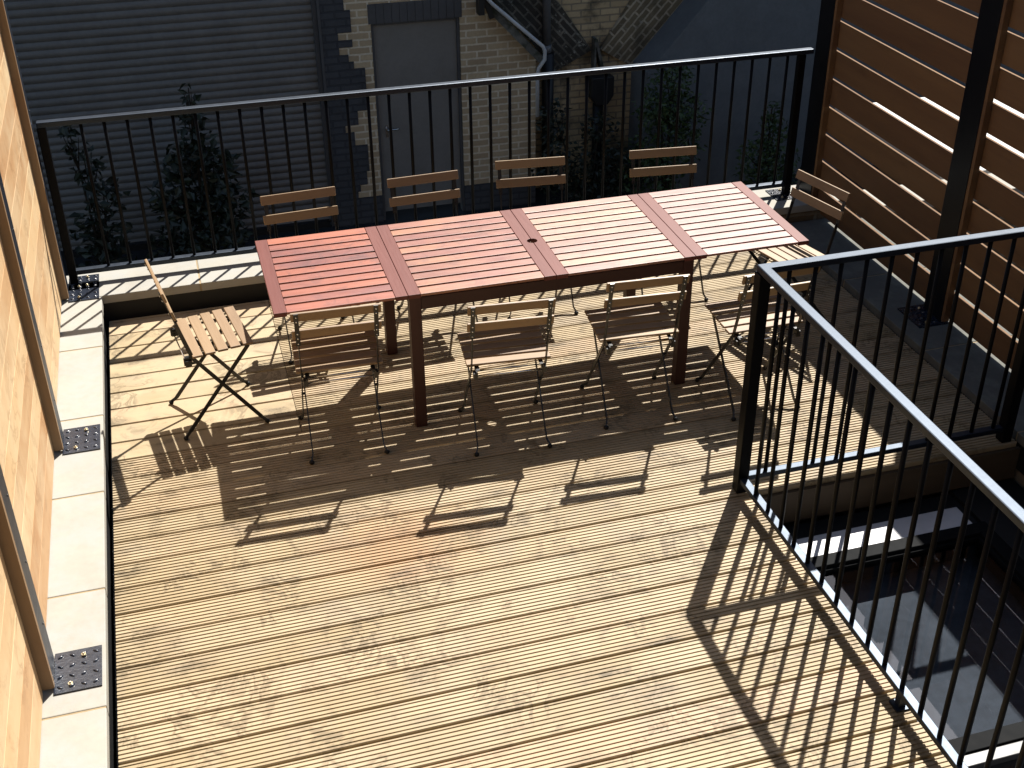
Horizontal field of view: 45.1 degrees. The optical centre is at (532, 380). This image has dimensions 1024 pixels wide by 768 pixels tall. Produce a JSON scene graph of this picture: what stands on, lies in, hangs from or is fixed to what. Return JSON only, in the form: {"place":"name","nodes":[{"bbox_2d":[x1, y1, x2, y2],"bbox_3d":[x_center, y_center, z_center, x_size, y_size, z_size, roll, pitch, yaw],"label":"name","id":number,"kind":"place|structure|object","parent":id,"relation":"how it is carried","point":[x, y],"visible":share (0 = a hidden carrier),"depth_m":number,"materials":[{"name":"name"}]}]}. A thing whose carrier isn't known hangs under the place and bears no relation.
{"place":"outdoors","nodes":[
{"label":"outdoors","id":0,"kind":"place"},
{"bbox_2d":[5,0,546,259],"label":"garage building","id":1,"kind":"structure","parent":0,"point":[77,58],"depth_m":12.63,"materials":[{"name":"grey brick"}]},
{"bbox_2d":[371,17,464,219],"bbox_3d":[-1.207,-2.776,13.203,0.928,2.170,0.140,-9,33,-14],"label":"door","id":2,"kind":"structure","parent":1,"relation":"in","point":[415,52],"depth_m":13.08,"materials":[{"name":"grey paint"}]},
{"bbox_2d":[63,165,878,275],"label":"ground","id":3,"kind":"structure","parent":0,"point":[425,213],"depth_m":13.77,"materials":[{"name":"concrete"}]},
{"bbox_2d":[39,297,116,767],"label":"parapet wall","id":4,"kind":"structure","parent":3,"relation":"on","point":[78,729],"depth_m":4.91,"materials":[{"name":"stone"}]},
{"bbox_2d":[0,0,101,767],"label":"privacy screen","id":5,"kind":"object","parent":4,"relation":"on","point":[34,288],"visible":1,"depth_m":4.86,"materials":[{"name":"wood"}]},
{"bbox_2d":[56,125,136,267],"bbox_3d":[-4.187,-1.681,11.836,0.672,1.784,0.599,-9,33,-14],"label":"shrub","id":6,"kind":"object","parent":3,"relation":"on","point":[114,253],"visible":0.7,"depth_m":11.85,"materials":[{"name":"green plant"}]},
{"bbox_2d":[145,83,260,258],"bbox_3d":[-3.269,-1.917,12.018,1.206,2.016,0.834,-9,33,-14],"label":"shrub","id":7,"kind":"object","parent":3,"relation":"on","point":[198,209],"visible":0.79,"depth_m":12.01,"materials":[{"name":"green plant"}]},
{"bbox_2d":[61,185,855,333],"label":"parapet wall","id":8,"kind":"structure","parent":3,"relation":"on","point":[129,293],"depth_m":6.95,"materials":[{"name":"concrete"}]},
{"bbox_2d":[36,47,813,290],"bbox_3d":[-0.433,-1.271,7.169,4.485,0.940,0.170,-9,33,-14],"label":"railing","id":9,"kind":"object","parent":8,"relation":"on","point":[779,194],"visible":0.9,"depth_m":7.01,"materials":[{"name":"black metal"}]},
{"bbox_2d":[531,97,649,201],"bbox_3d":[0.699,-2.514,13.692,1.509,1.278,0.789,-9,33,-14],"label":"shrub","id":10,"kind":"object","parent":3,"relation":"on","point":[612,178],"visible":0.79,"depth_m":13.69,"materials":[{"name":"green plant"}]},
{"bbox_2d":[616,66,711,193],"bbox_3d":[1.451,-2.669,13.575,1.122,1.653,0.729,-9,33,-14],"label":"shrub","id":11,"kind":"object","parent":3,"relation":"on","point":[668,114],"visible":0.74,"depth_m":13.46,"materials":[{"name":"green plant"}]},
{"bbox_2d":[731,101,800,184],"bbox_3d":[2.671,-2.561,13.844,0.828,1.184,0.679,-9,33,-14],"label":"shrub","id":12,"kind":"object","parent":3,"relation":"on","point":[767,158],"visible":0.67,"depth_m":13.81,"materials":[{"name":"green plant"}]},
{"bbox_2d":[783,214,1023,526],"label":"parapet wall","id":13,"kind":"structure","parent":3,"relation":"on","point":[817,233],"depth_m":6.69,"materials":[{"name":"grey render"}]},
{"bbox_2d":[779,479,1023,559],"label":"roof","id":14,"kind":"structure","parent":13,"relation":"attached to","point":[1006,529],"depth_m":5.71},
{"bbox_2d":[796,507,971,559],"bbox_3d":[1.509,0.710,5.550,1.008,0.026,0.135,-9,33,-14],"label":"roof flashing","id":15,"kind":"object","parent":14,"relation":"on","point":[951,517],"visible":0.38,"depth_m":5.57,"materials":[{"name":"metal"}]},
{"bbox_2d":[810,521,1023,767],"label":"rooflight","id":16,"kind":"object","parent":14,"relation":"attached to","point":[1011,736],"visible":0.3,"depth_m":5.27,"materials":[{"name":"grey glass"}]},
{"bbox_2d":[799,0,1023,369],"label":"privacy screen","id":17,"kind":"object","parent":13,"relation":"on","point":[989,39],"visible":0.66,"depth_m":6.63,"materials":[{"name":"brown wood"}]},
{"bbox_2d":[856,173,1023,308],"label":"boundary wall","id":18,"kind":"structure","parent":3,"relation":"on","point":[987,209],"depth_m":8.48,"materials":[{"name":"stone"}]},
{"bbox_2d":[108,325,1015,767],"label":"deck base","id":19,"kind":"object","parent":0,"point":[112,541],"visible":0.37,"depth_m":5.18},
{"bbox_2d":[109,250,1016,767],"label":"deck","id":20,"kind":"structure","parent":19,"relation":"on","point":[633,586],"depth_m":5.10,"materials":[{"name":"beige wood"}]},
{"bbox_2d":[144,259,269,440],"bbox_3d":[-1.535,-0.177,5.826,0.411,0.787,0.406,-14,34,-21],"label":"folding chair","id":21,"kind":"object","parent":20,"relation":"on","point":[181,329],"visible":1,"depth_m":5.79,"materials":[{"name":"brown wood"}]},
{"bbox_2d":[260,186,354,363],"bbox_3d":[-1.148,-0.549,6.429,0.406,0.787,0.411,-11,33,-17],"label":"folding chair","id":22,"kind":"object","parent":20,"relation":"on","point":[331,210],"visible":0.5,"depth_m":6.40,"materials":[{"name":"brown wood"}]},
{"bbox_2d":[290,303,389,464],"bbox_3d":[-0.890,-0.069,5.651,0.406,0.787,0.411,-8,32,-12],"label":"folding chair","id":23,"kind":"object","parent":20,"relation":"on","point":[344,343],"visible":1,"depth_m":5.57,"materials":[{"name":"brown wood"}]},
{"bbox_2d":[387,170,477,321],"bbox_3d":[-0.522,-0.667,6.622,0.406,0.787,0.411,-10,33,-16],"label":"folding chair","id":24,"kind":"object","parent":20,"relation":"on","point":[454,192],"visible":0.48,"depth_m":6.59,"materials":[{"name":"brown wood"}]},
{"bbox_2d":[457,298,555,456],"bbox_3d":[-0.127,-0.099,5.699,0.406,0.787,0.411,-6,32,-10],"label":"folding chair","id":25,"kind":"object","parent":20,"relation":"on","point":[501,335],"visible":1,"depth_m":5.62,"materials":[{"name":"brown wood"}]},
{"bbox_2d":[255,181,808,426],"bbox_3d":[0.000,-0.377,6.212,2.598,0.718,0.780,-9,33,-14],"label":"garden table","id":26,"kind":"object","parent":20,"relation":"on","point":[418,266],"visible":1,"depth_m":5.95,"materials":[{"name":"red wood"}]},
{"bbox_2d":[495,156,578,318],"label":"folding chair","id":27,"kind":"object","parent":20,"relation":"on","point":[560,178],"visible":0.52,"depth_m":6.78,"materials":[{"name":"brown wood"}]},
{"bbox_2d":[580,274,689,429],"bbox_3d":[0.482,-0.218,5.892,0.406,0.787,0.411,-7,32,-11],"label":"folding chair","id":28,"kind":"object","parent":20,"relation":"on","point":[636,315],"visible":1,"depth_m":5.82,"materials":[{"name":"brown wood"}]},
{"bbox_2d":[629,146,707,300],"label":"folding chair","id":29,"kind":"object","parent":20,"relation":"on","point":[691,167],"visible":0.43,"depth_m":6.92,"materials":[{"name":"brown wood"}]},
{"bbox_2d":[695,267,820,420],"bbox_3d":[1.082,-0.261,5.963,0.406,0.787,0.411,-10,33,-15],"label":"folding chair","id":30,"kind":"object","parent":20,"relation":"on","point":[736,325],"visible":0.76,"depth_m":5.91,"materials":[{"name":"brown wood"}]},
{"bbox_2d":[730,169,849,344],"bbox_3d":[1.375,-0.663,6.614,0.411,0.787,0.406,-18,36,-26],"label":"folding chair","id":31,"kind":"object","parent":20,"relation":"on","point":[783,253],"visible":0.48,"depth_m":6.53,"materials":[{"name":"brown wood"}]},
{"bbox_2d":[732,227,1023,767],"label":"railing","id":32,"kind":"object","parent":20,"relation":"on","point":[766,276],"visible":1,"depth_m":4.76,"materials":[{"name":"black metal"}]},
{"bbox_2d":[762,446,1020,522],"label":"timber fascia","id":33,"kind":"structure","parent":19,"relation":"attached to","point":[997,465],"depth_m":5.70,"materials":[{"name":"brown wood"}]},
{"bbox_2d":[492,0,682,190],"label":"old brick building","id":34,"kind":"structure","parent":0,"point":[576,34],"depth_m":13.70,"materials":[{"name":"brick"}]},
{"bbox_2d":[627,0,1023,192],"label":"rendered building","id":35,"kind":"structure","parent":0,"point":[689,29],"depth_m":13.88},
{"bbox_2d":[835,97,1023,184],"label":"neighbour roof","id":36,"kind":"structure","parent":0,"point":[941,143],"depth_m":9.43,"materials":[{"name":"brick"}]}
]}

